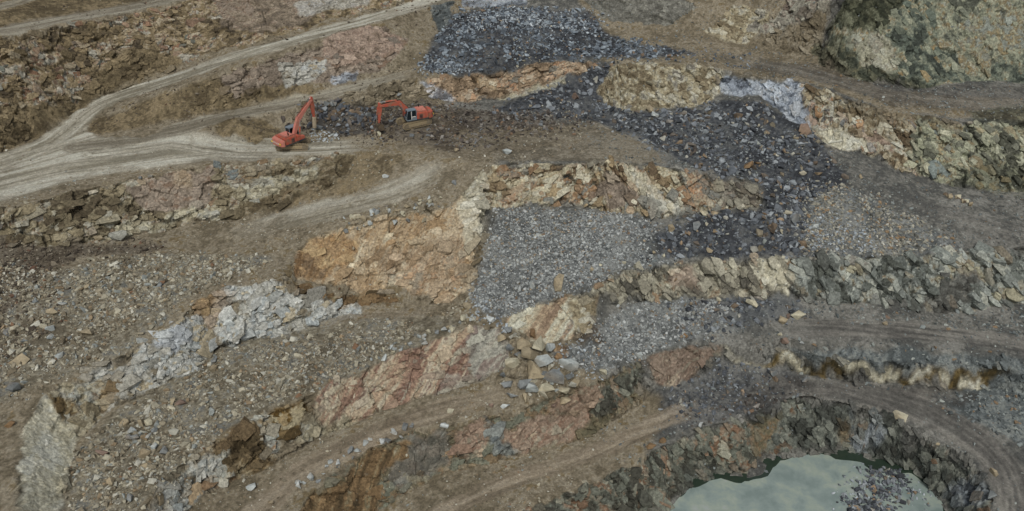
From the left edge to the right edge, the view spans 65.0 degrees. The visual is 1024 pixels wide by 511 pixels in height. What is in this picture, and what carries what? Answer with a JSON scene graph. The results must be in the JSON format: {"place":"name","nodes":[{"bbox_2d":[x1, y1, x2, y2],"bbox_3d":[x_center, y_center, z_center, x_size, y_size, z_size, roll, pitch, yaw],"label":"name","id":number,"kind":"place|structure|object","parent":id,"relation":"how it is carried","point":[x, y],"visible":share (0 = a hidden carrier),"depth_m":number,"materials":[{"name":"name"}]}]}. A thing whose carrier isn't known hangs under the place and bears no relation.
{"place":"outdoors","nodes":[
{"label":"outdoors","id":0,"kind":"place"},
{"bbox_2d":[0,0,180,35],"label":"road","id":1,"kind":"structure","parent":0,"point":[20,28],"depth_m":142.75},
{"bbox_2d":[0,129,359,201],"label":"road","id":2,"kind":"structure","parent":0,"point":[27,176],"depth_m":126.64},
{"bbox_2d":[271,96,316,150],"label":"excavator","id":3,"kind":"object","parent":2,"relation":"on","point":[290,138],"visible":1,"depth_m":128.56,"materials":[{"name":"metal"}]},
{"bbox_2d":[0,0,445,168],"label":"road","id":4,"kind":"structure","parent":0,"point":[44,145],"depth_m":142.47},
{"bbox_2d":[62,74,405,152],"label":"road","id":5,"kind":"structure","parent":0,"point":[179,128],"depth_m":135.70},
{"bbox_2d":[256,163,437,234],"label":"road","id":6,"kind":"structure","parent":0,"point":[402,187],"depth_m":121.88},
{"bbox_2d":[241,386,501,510],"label":"road","id":7,"kind":"structure","parent":0,"point":[303,468],"depth_m":101.55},
{"bbox_2d":[307,472,313,480],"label":"boulder","id":8,"kind":"object","parent":7,"relation":"on","point":[310,476],"visible":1,"depth_m":96.26,"materials":[{"name":"stone"}]},
{"bbox_2d":[347,446,353,453],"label":"boulder","id":9,"kind":"object","parent":7,"relation":"on","point":[350,449],"visible":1,"depth_m":99.72,"materials":[{"name":"stone"}]},
{"bbox_2d":[402,422,407,430],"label":"boulder","id":10,"kind":"object","parent":7,"relation":"on","point":[404,426],"visible":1,"depth_m":102.54,"materials":[{"name":"stone"}]},
{"bbox_2d":[0,0,1023,510],"bbox_3d":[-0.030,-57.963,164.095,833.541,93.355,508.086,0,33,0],"label":"ground","id":11,"kind":"structure","parent":0,"point":[400,158],"depth_m":118.38,"materials":[{"name":"stone"}]},
{"bbox_2d":[4,421,14,427],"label":"boulder","id":12,"kind":"object","parent":11,"relation":"on","point":[9,424],"visible":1,"depth_m":89.45,"materials":[{"name":"stone"}]},
{"bbox_2d":[93,235,103,239],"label":"boulder","id":13,"kind":"object","parent":11,"relation":"on","point":[99,237],"visible":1,"depth_m":117.80,"materials":[{"name":"stone"}]},
{"bbox_2d":[0,237,272,403],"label":"rubble","id":14,"kind":"object","parent":11,"relation":"on","point":[63,314],"visible":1,"depth_m":107.54,"materials":[{"name":"stone"}]},
{"bbox_2d":[3,327,8,335],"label":"boulder","id":15,"kind":"object","parent":14,"relation":"on","point":[5,331],"visible":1,"depth_m":100.95,"materials":[{"name":"stone"}]},
{"bbox_2d":[5,382,20,391],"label":"boulder","id":16,"kind":"object","parent":14,"relation":"on","point":[12,386],"visible":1,"depth_m":93.38,"materials":[{"name":"stone"}]},
{"bbox_2d":[10,353,29,365],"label":"boulder","id":17,"kind":"object","parent":14,"relation":"on","point":[22,358],"visible":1,"depth_m":97.43,"materials":[{"name":"stone"}]},
{"bbox_2d":[44,325,54,330],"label":"boulder","id":18,"kind":"object","parent":14,"relation":"on","point":[50,328],"visible":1,"depth_m":101.65,"materials":[{"name":"stone"}]},
{"bbox_2d":[45,308,57,314],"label":"boulder","id":19,"kind":"object","parent":14,"relation":"on","point":[51,311],"visible":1,"depth_m":103.53,"materials":[{"name":"stone"}]},
{"bbox_2d":[54,351,64,358],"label":"boulder","id":20,"kind":"object","parent":14,"relation":"on","point":[59,355],"visible":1,"depth_m":98.46,"materials":[{"name":"stone"}]},
{"bbox_2d":[79,328,93,334],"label":"boulder","id":21,"kind":"object","parent":14,"relation":"on","point":[86,331],"visible":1,"depth_m":101.18,"materials":[{"name":"stone"}]},
{"bbox_2d":[65,320,421,510],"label":"rubble","id":22,"kind":"object","parent":11,"relation":"on","point":[148,411],"visible":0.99,"depth_m":98.80,"materials":[{"name":"stone"}]},
{"bbox_2d":[95,450,108,455],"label":"boulder","id":23,"kind":"object","parent":22,"relation":"on","point":[102,452],"visible":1,"depth_m":91.58,"materials":[{"name":"stone"}]},
{"bbox_2d":[106,477,115,485],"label":"boulder","id":24,"kind":"object","parent":22,"relation":"on","point":[110,481],"visible":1,"depth_m":88.57,"materials":[{"name":"stone"}]},
{"bbox_2d":[119,418,129,426],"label":"boulder","id":25,"kind":"object","parent":22,"relation":"on","point":[126,422],"visible":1,"depth_m":95.87,"materials":[{"name":"stone"}]},
{"bbox_2d":[126,493,132,501],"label":"boulder","id":26,"kind":"object","parent":22,"relation":"on","point":[129,497],"visible":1,"depth_m":87.10,"materials":[{"name":"stone"}]},
{"bbox_2d":[127,427,136,432],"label":"boulder","id":27,"kind":"object","parent":22,"relation":"on","point":[131,429],"visible":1,"depth_m":95.02,"materials":[{"name":"stone"}]},
{"bbox_2d":[130,434,138,439],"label":"boulder","id":28,"kind":"object","parent":22,"relation":"on","point":[135,437],"visible":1,"depth_m":94.07,"materials":[{"name":"stone"}]},
{"bbox_2d":[137,419,143,426],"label":"boulder","id":29,"kind":"object","parent":22,"relation":"on","point":[140,422],"visible":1,"depth_m":95.59,"materials":[{"name":"stone"}]},
{"bbox_2d":[138,448,150,457],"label":"boulder","id":30,"kind":"object","parent":22,"relation":"on","point":[143,452],"visible":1,"depth_m":91.94,"materials":[{"name":"stone"}]},
{"bbox_2d":[144,418,152,425],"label":"boulder","id":31,"kind":"object","parent":22,"relation":"on","point":[148,421],"visible":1,"depth_m":96.15,"materials":[{"name":"stone"}]},
{"bbox_2d":[150,442,157,448],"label":"boulder","id":32,"kind":"object","parent":22,"relation":"on","point":[154,445],"visible":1,"depth_m":93.04,"materials":[{"name":"stone"}]},
{"bbox_2d":[159,446,168,453],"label":"boulder","id":33,"kind":"object","parent":22,"relation":"on","point":[164,450],"visible":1,"depth_m":92.52,"materials":[{"name":"stone"}]},
{"bbox_2d":[174,399,186,404],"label":"boulder","id":34,"kind":"object","parent":22,"relation":"on","point":[180,402],"visible":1,"depth_m":98.62,"materials":[{"name":"stone"}]},
{"bbox_2d":[209,365,218,371],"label":"boulder","id":35,"kind":"object","parent":22,"relation":"on","point":[212,368],"visible":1,"depth_m":103.40,"materials":[{"name":"stone"}]},
{"bbox_2d":[246,483,255,490],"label":"boulder","id":36,"kind":"object","parent":11,"relation":"on","point":[250,487],"visible":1,"depth_m":94.94,"materials":[{"name":"stone"}]},
{"bbox_2d":[359,215,366,221],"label":"boulder","id":37,"kind":"object","parent":11,"relation":"on","point":[363,218],"visible":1,"depth_m":117.83,"materials":[{"name":"stone"}]},
{"bbox_2d":[272,98,594,150],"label":"rubble","id":38,"kind":"object","parent":11,"relation":"on","point":[372,119],"visible":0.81,"depth_m":135.64,"materials":[{"name":"stone"}]},
{"bbox_2d":[313,124,322,129],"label":"boulder","id":39,"kind":"object","parent":38,"relation":"on","point":[319,127],"visible":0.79,"depth_m":133.28,"materials":[{"name":"stone"}]},
{"bbox_2d":[330,114,337,120],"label":"boulder","id":40,"kind":"object","parent":38,"relation":"on","point":[333,117],"visible":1,"depth_m":133.65,"materials":[{"name":"stone"}]},
{"bbox_2d":[334,98,341,102],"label":"boulder","id":41,"kind":"object","parent":38,"relation":"on","point":[337,100],"visible":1,"depth_m":139.51,"materials":[{"name":"stone"}]},
{"bbox_2d":[375,99,433,130],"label":"excavator","id":42,"kind":"object","parent":38,"relation":"on","point":[412,117],"visible":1,"depth_m":133.19,"materials":[{"name":"metal"}]},
{"bbox_2d":[440,423,448,428],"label":"boulder","id":43,"kind":"object","parent":11,"relation":"on","point":[444,425],"visible":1,"depth_m":103.19,"materials":[{"name":"stone"}]},
{"bbox_2d":[502,149,511,153],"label":"boulder","id":44,"kind":"object","parent":11,"relation":"on","point":[506,151],"visible":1,"depth_m":127.45,"materials":[{"name":"stone"}]},
{"bbox_2d":[506,344,514,349],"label":"boulder","id":45,"kind":"object","parent":11,"relation":"on","point":[509,347],"visible":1,"depth_m":109.50,"materials":[{"name":"stone"}]},
{"bbox_2d":[446,294,576,399],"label":"rubble","id":46,"kind":"object","parent":11,"relation":"on","point":[515,332],"visible":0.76,"depth_m":108.49,"materials":[{"name":"stone"}]},
{"bbox_2d":[460,314,465,320],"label":"boulder","id":47,"kind":"object","parent":46,"relation":"on","point":[463,317],"visible":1,"depth_m":112.05,"materials":[{"name":"stone"}]},
{"bbox_2d":[463,302,471,310],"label":"boulder","id":48,"kind":"object","parent":46,"relation":"on","point":[467,306],"visible":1,"depth_m":113.75,"materials":[{"name":"stone"}]},
{"bbox_2d":[501,380,512,387],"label":"boulder","id":49,"kind":"object","parent":46,"relation":"on","point":[506,383],"visible":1,"depth_m":107.64,"materials":[{"name":"stone"}]},
{"bbox_2d":[505,358,519,367],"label":"boulder","id":50,"kind":"object","parent":46,"relation":"on","point":[512,362],"visible":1,"depth_m":108.05,"materials":[{"name":"stone"}]},
{"bbox_2d":[517,337,531,348],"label":"boulder","id":51,"kind":"object","parent":46,"relation":"on","point":[522,342],"visible":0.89,"depth_m":109.20,"materials":[{"name":"stone"}]},
{"bbox_2d":[517,379,531,388],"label":"boulder","id":52,"kind":"object","parent":46,"relation":"on","point":[522,384],"visible":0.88,"depth_m":106.91,"materials":[{"name":"stone"}]},
{"bbox_2d":[521,347,538,359],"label":"boulder","id":53,"kind":"object","parent":46,"relation":"on","point":[528,353],"visible":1,"depth_m":107.54,"materials":[{"name":"stone"}]},
{"bbox_2d":[525,382,538,391],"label":"boulder","id":54,"kind":"object","parent":46,"relation":"on","point":[531,387],"visible":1,"depth_m":106.50,"materials":[{"name":"stone"}]},
{"bbox_2d":[530,328,535,338],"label":"boulder","id":55,"kind":"object","parent":46,"relation":"on","point":[532,332],"visible":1,"depth_m":110.64,"materials":[{"name":"stone"}]},
{"bbox_2d":[527,359,544,378],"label":"boulder","id":56,"kind":"object","parent":46,"relation":"on","point":[534,371],"visible":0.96,"depth_m":107.48,"materials":[{"name":"stone"}]},
{"bbox_2d":[532,336,544,350],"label":"boulder","id":57,"kind":"object","parent":46,"relation":"on","point":[539,344],"visible":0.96,"depth_m":108.64,"materials":[{"name":"stone"}]},
{"bbox_2d":[534,354,552,366],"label":"boulder","id":58,"kind":"object","parent":46,"relation":"on","point":[542,360],"visible":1,"depth_m":108.06,"materials":[{"name":"stone"}]},
{"bbox_2d":[538,383,554,392],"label":"boulder","id":59,"kind":"object","parent":46,"relation":"on","point":[546,387],"visible":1,"depth_m":107.08,"materials":[{"name":"stone"}]},
{"bbox_2d":[545,369,563,383],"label":"boulder","id":60,"kind":"object","parent":46,"relation":"on","point":[555,375],"visible":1,"depth_m":107.28,"materials":[{"name":"stone"}]},
{"bbox_2d":[557,387,569,393],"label":"boulder","id":61,"kind":"object","parent":46,"relation":"on","point":[564,390],"visible":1,"depth_m":107.38,"materials":[{"name":"stone"}]},
{"bbox_2d":[560,397,570,404],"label":"boulder","id":62,"kind":"object","parent":11,"relation":"on","point":[564,400],"visible":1,"depth_m":107.32,"materials":[{"name":"stone"}]},
{"bbox_2d":[465,202,668,332],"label":"gravel","id":63,"kind":"structure","parent":11,"relation":"on","point":[594,225],"depth_m":117.91,"materials":[{"name":"grey gravel"}]},
{"bbox_2d":[486,316,493,322],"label":"boulder","id":64,"kind":"object","parent":63,"relation":"on","point":[489,318],"visible":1,"depth_m":111.74,"materials":[{"name":"stone"}]},
{"bbox_2d":[502,327,511,331],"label":"boulder","id":65,"kind":"object","parent":63,"relation":"on","point":[508,329],"visible":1,"depth_m":110.42,"materials":[{"name":"stone"}]},
{"bbox_2d":[529,282,534,288],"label":"boulder","id":66,"kind":"object","parent":63,"relation":"on","point":[531,284],"visible":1,"depth_m":114.64,"materials":[{"name":"stone"}]},
{"bbox_2d":[553,273,563,291],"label":"boulder","id":67,"kind":"object","parent":63,"relation":"on","point":[558,281],"visible":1,"depth_m":113.82,"materials":[{"name":"stone"}]},
{"bbox_2d":[565,374,573,379],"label":"boulder","id":68,"kind":"object","parent":11,"relation":"on","point":[568,376],"visible":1,"depth_m":108.21,"materials":[{"name":"stone"}]},
{"bbox_2d":[572,93,578,99],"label":"boulder","id":69,"kind":"object","parent":11,"relation":"on","point":[574,96],"visible":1,"depth_m":143.92,"materials":[{"name":"stone"}]},
{"bbox_2d":[413,3,757,77],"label":"rubble","id":70,"kind":"object","parent":11,"relation":"on","point":[528,22],"visible":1,"depth_m":152.47,"materials":[{"name":"stone"}]},
{"bbox_2d":[599,369,606,374],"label":"boulder","id":71,"kind":"object","parent":11,"relation":"on","point":[603,371],"visible":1,"depth_m":109.53,"materials":[{"name":"stone"}]},
{"bbox_2d":[646,443,655,448],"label":"boulder","id":72,"kind":"object","parent":11,"relation":"on","point":[650,446],"visible":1,"depth_m":104.37,"materials":[{"name":"stone"}]},
{"bbox_2d":[659,437,665,443],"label":"boulder","id":73,"kind":"object","parent":11,"relation":"on","point":[662,440],"visible":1,"depth_m":105.18,"materials":[{"name":"stone"}]},
{"bbox_2d":[492,57,848,267],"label":"rubble","id":74,"kind":"object","parent":11,"relation":"on","point":[732,168],"visible":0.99,"depth_m":131.19,"materials":[{"name":"stone"}]},
{"bbox_2d":[646,105,653,112],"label":"boulder","id":75,"kind":"object","parent":74,"relation":"on","point":[649,108],"visible":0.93,"depth_m":141.17,"materials":[{"name":"stone"}]},
{"bbox_2d":[651,111,658,116],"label":"boulder","id":76,"kind":"object","parent":74,"relation":"on","point":[653,114],"visible":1,"depth_m":138.88,"materials":[{"name":"stone"}]},
{"bbox_2d":[668,224,674,231],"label":"boulder","id":77,"kind":"object","parent":74,"relation":"on","point":[671,227],"visible":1,"depth_m":120.16,"materials":[{"name":"stone"}]},
{"bbox_2d":[693,221,700,230],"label":"boulder","id":78,"kind":"object","parent":74,"relation":"on","point":[696,225],"visible":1,"depth_m":120.30,"materials":[{"name":"stone"}]},
{"bbox_2d":[700,210,708,215],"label":"boulder","id":79,"kind":"object","parent":74,"relation":"on","point":[704,213],"visible":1,"depth_m":122.17,"materials":[{"name":"stone"}]},
{"bbox_2d":[734,113,742,118],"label":"boulder","id":80,"kind":"object","parent":74,"relation":"on","point":[737,115],"visible":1,"depth_m":138.34,"materials":[{"name":"stone"}]},
{"bbox_2d":[744,161,753,167],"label":"boulder","id":81,"kind":"object","parent":74,"relation":"on","point":[749,164],"visible":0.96,"depth_m":127.77,"materials":[{"name":"stone"}]},
{"bbox_2d":[769,222,776,233],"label":"boulder","id":82,"kind":"object","parent":74,"relation":"on","point":[773,226],"visible":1,"depth_m":119.89,"materials":[{"name":"stone"}]},
{"bbox_2d":[791,213,798,222],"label":"boulder","id":83,"kind":"object","parent":74,"relation":"on","point":[794,218],"visible":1,"depth_m":121.17,"materials":[{"name":"stone"}]},
{"bbox_2d":[799,123,810,134],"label":"boulder","id":84,"kind":"object","parent":74,"relation":"on","point":[804,128],"visible":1,"depth_m":137.15,"materials":[{"name":"stone"}]},
{"bbox_2d":[656,358,803,426],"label":"rubble","id":85,"kind":"object","parent":11,"relation":"on","point":[705,398],"visible":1,"depth_m":109.91,"materials":[{"name":"stone"}]},
{"bbox_2d":[769,370,777,376],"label":"boulder","id":86,"kind":"object","parent":85,"relation":"on","point":[773,373],"visible":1,"depth_m":111.91,"materials":[{"name":"stone"}]},
{"bbox_2d":[666,296,925,339],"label":"rubble","id":87,"kind":"object","parent":11,"relation":"on","point":[738,323],"visible":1,"depth_m":114.78,"materials":[{"name":"stone"}]},
{"bbox_2d":[746,299,757,306],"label":"boulder","id":88,"kind":"object","parent":87,"relation":"on","point":[752,302],"visible":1,"depth_m":114.65,"materials":[{"name":"stone"}]},
{"bbox_2d":[778,316,787,323],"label":"boulder","id":89,"kind":"object","parent":87,"relation":"on","point":[782,320],"visible":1,"depth_m":113.88,"materials":[{"name":"stone"}]},
{"bbox_2d":[791,310,805,319],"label":"boulder","id":90,"kind":"object","parent":87,"relation":"on","point":[798,314],"visible":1,"depth_m":114.52,"materials":[{"name":"stone"}]},
{"bbox_2d":[796,176,960,259],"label":"gravel","id":91,"kind":"structure","parent":11,"relation":"on","point":[824,196],"depth_m":120.87,"materials":[{"name":"grey gravel"}]},
{"bbox_2d":[762,248,1023,446],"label":"rubble","id":92,"kind":"object","parent":11,"relation":"on","point":[1013,427],"visible":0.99,"depth_m":109.30,"materials":[{"name":"stone"}]},
{"bbox_2d":[801,377,809,381],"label":"boulder","id":93,"kind":"object","parent":92,"relation":"on","point":[805,379],"visible":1,"depth_m":110.84,"materials":[{"name":"stone"}]},
{"bbox_2d":[987,490,996,498],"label":"boulder","id":94,"kind":"object","parent":11,"relation":"on","point":[991,494],"visible":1,"depth_m":96.58,"materials":[{"name":"stone"}]},
{"bbox_2d":[0,0,1023,510],"bbox_3d":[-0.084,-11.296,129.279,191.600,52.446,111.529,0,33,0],"label":"terrain","id":95,"kind":"structure","parent":0,"point":[1012,282],"depth_m":117.00,"materials":[{"name":"stone"}]},
{"bbox_2d":[497,334,505,341],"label":"boulder","id":96,"kind":"object","parent":95,"relation":"on","point":[500,337],"visible":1,"depth_m":109.84,"materials":[{"name":"stone"}]},
{"bbox_2d":[552,298,731,379],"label":"gravel","id":97,"kind":"structure","parent":95,"relation":"on","point":[634,347],"depth_m":112.97,"materials":[{"name":"grey gravel"}]},
{"bbox_2d":[545,343,555,351],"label":"boulder","id":98,"kind":"object","parent":97,"relation":"on","point":[549,347],"visible":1,"depth_m":109.45,"materials":[{"name":"stone"}]},
{"bbox_2d":[554,353,562,358],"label":"boulder","id":99,"kind":"object","parent":97,"relation":"on","point":[558,356],"visible":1,"depth_m":109.18,"materials":[{"name":"stone"}]},
{"bbox_2d":[558,358,578,371],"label":"boulder","id":100,"kind":"object","parent":97,"relation":"on","point":[571,364],"visible":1,"depth_m":108.50,"materials":[{"name":"stone"}]},
{"bbox_2d":[634,352,642,357],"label":"boulder","id":101,"kind":"object","parent":97,"relation":"on","point":[638,354],"visible":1,"depth_m":111.17,"materials":[{"name":"stone"}]},
{"bbox_2d":[780,337,788,343],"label":"boulder","id":102,"kind":"object","parent":95,"relation":"on","point":[784,340],"visible":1,"depth_m":112.36,"materials":[{"name":"stone"}]},
{"bbox_2d":[522,393,526,402],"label":"boulder","id":103,"kind":"object","parent":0,"point":[524,396],"visible":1,"depth_m":106.42,"materials":[{"name":"stone"}]},
{"bbox_2d":[428,403,688,510],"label":"road","id":104,"kind":"structure","parent":0,"point":[567,460],"depth_m":103.64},
{"bbox_2d":[670,450,944,510],"bbox_3d":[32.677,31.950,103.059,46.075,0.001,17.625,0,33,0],"label":"water","id":105,"kind":"structure","parent":0,"point":[808,482],"depth_m":104.86,"materials":[{"name":"liquid"}]},
{"bbox_2d":[831,463,931,510],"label":"rubble","id":106,"kind":"object","parent":105,"relation":"in","point":[873,487],"visible":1,"depth_m":104.66,"materials":[{"name":"stone"}]},
{"bbox_2d":[786,314,1023,352],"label":"road","id":107,"kind":"structure","parent":0,"point":[845,328],"depth_m":113.36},
{"bbox_2d":[818,377,1023,510],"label":"road","id":108,"kind":"structure","parent":0,"point":[915,407],"depth_m":105.73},
{"bbox_2d":[893,410,907,421],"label":"boulder","id":109,"kind":"object","parent":108,"relation":"on","point":[899,415],"visible":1,"depth_m":106.67,"materials":[{"name":"stone"}]},
{"bbox_2d":[989,467,998,476],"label":"boulder","id":110,"kind":"object","parent":108,"relation":"on","point":[994,472],"visible":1,"depth_m":98.98,"materials":[{"name":"stone"}]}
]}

